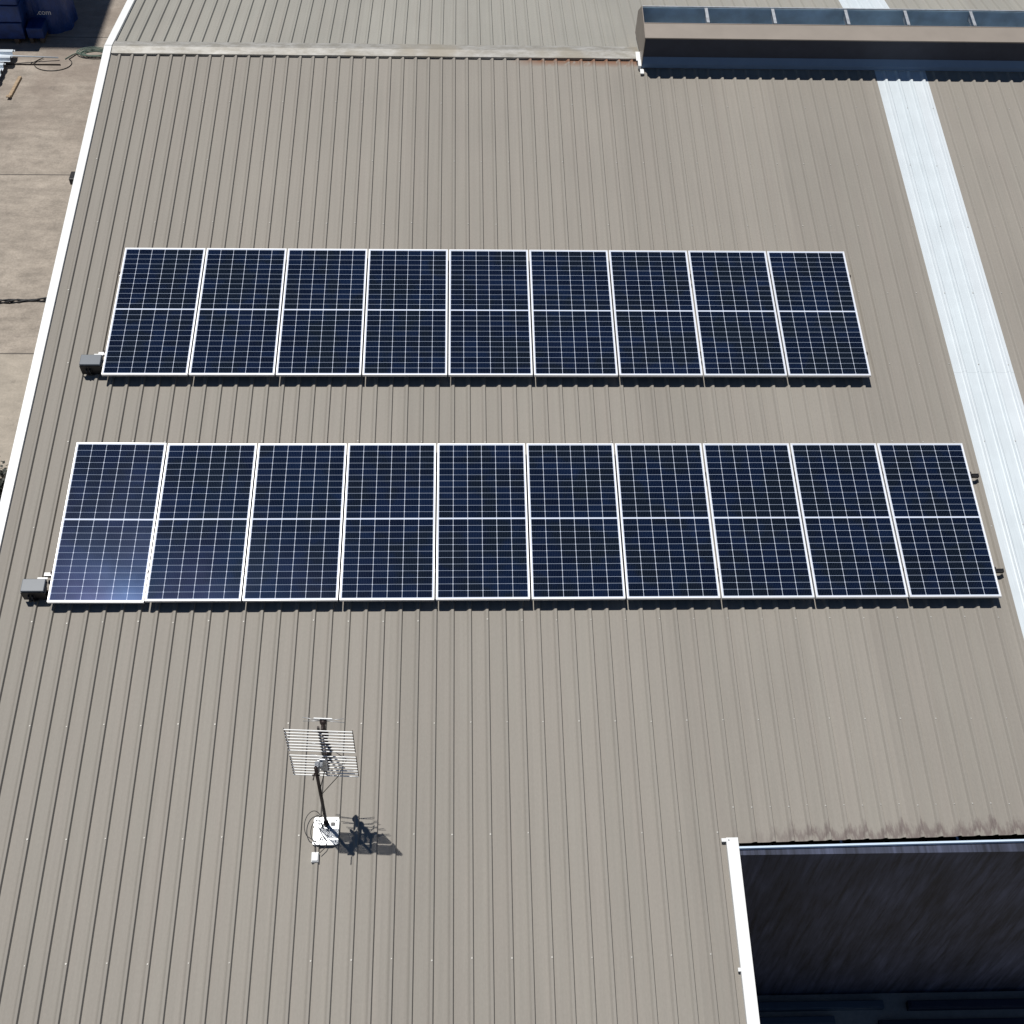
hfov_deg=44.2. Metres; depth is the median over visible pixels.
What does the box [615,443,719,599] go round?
solar panel
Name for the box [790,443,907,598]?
solar panel
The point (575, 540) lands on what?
solar panel
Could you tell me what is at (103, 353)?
mounting rail
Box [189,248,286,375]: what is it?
solar panel
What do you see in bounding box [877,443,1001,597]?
solar panel
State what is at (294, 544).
solar panel
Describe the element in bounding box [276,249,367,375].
solar panel
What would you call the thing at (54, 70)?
loose cable
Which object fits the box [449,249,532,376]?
solar panel
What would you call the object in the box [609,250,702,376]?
solar panel
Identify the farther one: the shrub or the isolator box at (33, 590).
the shrub
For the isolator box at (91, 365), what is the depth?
15.44 m
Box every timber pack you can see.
[0,0,27,43]
[26,18,47,42]
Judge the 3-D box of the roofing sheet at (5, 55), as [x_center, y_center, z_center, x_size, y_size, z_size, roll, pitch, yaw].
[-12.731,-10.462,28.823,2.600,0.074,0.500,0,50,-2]
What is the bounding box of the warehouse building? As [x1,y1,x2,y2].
[0,0,1023,1023]
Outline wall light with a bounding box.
[69,171,75,184]
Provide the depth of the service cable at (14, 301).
16.41 m
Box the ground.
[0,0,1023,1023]
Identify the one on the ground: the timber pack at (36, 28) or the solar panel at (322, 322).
the timber pack at (36, 28)
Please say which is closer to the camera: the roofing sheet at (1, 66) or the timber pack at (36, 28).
the roofing sheet at (1, 66)
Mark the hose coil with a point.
(98, 49)
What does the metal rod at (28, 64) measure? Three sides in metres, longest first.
2.400 x 0.026 x 0.026 m
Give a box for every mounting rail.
[44,567,1003,577]
[69,472,978,478]
[98,350,867,357]
[119,271,850,279]
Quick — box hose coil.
[65,47,102,58]
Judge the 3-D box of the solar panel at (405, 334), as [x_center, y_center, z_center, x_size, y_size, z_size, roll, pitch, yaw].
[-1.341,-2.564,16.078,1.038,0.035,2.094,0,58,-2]
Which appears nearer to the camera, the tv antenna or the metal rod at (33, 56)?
the tv antenna
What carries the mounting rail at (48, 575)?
attached to the warehouse building
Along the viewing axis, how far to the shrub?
20.63 m
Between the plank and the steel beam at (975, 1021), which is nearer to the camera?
the steel beam at (975, 1021)
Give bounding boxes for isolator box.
[20,577,48,601]
[79,354,102,375]
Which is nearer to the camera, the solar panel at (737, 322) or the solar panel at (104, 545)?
the solar panel at (104, 545)
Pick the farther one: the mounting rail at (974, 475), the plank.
the plank
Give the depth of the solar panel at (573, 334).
16.11 m
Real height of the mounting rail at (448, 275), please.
0.132 m
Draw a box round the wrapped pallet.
[24,0,77,33]
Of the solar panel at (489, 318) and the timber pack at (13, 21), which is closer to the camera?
the solar panel at (489, 318)
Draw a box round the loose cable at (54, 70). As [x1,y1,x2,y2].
[31,51,87,70]
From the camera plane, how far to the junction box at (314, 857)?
12.43 m
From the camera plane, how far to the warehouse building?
13.98 m
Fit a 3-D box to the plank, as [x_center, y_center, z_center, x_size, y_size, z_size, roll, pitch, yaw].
[-11.167,-9.526,28.306,0.090,0.075,0.880,3,50,0]
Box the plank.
[6,76,21,97]
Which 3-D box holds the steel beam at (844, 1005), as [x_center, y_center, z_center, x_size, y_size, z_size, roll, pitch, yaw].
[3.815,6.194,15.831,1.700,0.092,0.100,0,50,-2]
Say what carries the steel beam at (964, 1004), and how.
on the ground
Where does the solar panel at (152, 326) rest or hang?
on the mounting rail at (448, 275)
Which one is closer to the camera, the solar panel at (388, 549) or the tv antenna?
the tv antenna
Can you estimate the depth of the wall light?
17.50 m
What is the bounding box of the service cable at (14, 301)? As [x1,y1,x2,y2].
[0,297,46,303]
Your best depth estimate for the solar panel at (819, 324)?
16.23 m
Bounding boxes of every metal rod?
[5,63,60,64]
[11,55,58,57]
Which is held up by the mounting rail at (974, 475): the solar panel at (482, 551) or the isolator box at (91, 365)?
the solar panel at (482, 551)
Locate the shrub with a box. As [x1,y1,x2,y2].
[0,461,6,500]
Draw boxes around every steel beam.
[758,1000,884,1011]
[759,1016,835,1023]
[878,1017,1023,1023]
[905,998,1023,1010]
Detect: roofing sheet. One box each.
[0,49,14,61]
[0,63,5,75]
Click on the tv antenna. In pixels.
(325, 830)
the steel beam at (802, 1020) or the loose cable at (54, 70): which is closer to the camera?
the steel beam at (802, 1020)
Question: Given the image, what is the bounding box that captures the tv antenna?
[283,717,358,852]
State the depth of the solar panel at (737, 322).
16.19 m
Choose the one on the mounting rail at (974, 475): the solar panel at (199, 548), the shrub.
the solar panel at (199, 548)
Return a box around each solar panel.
[47,442,166,603]
[101,248,205,375]
[145,444,256,601]
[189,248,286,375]
[242,443,346,601]
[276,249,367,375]
[339,443,435,600]
[362,249,447,376]
[436,443,529,600]
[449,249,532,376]
[526,443,625,599]
[529,250,617,376]
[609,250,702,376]
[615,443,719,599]
[688,251,786,376]
[702,443,814,598]
[767,251,870,376]
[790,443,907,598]
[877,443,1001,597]
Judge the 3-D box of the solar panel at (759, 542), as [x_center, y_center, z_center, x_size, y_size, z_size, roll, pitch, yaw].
[2.823,0.072,14.580,1.038,0.035,2.094,0,58,-2]
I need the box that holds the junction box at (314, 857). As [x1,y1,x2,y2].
[311,852,318,862]
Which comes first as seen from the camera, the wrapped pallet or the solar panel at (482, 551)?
the solar panel at (482, 551)

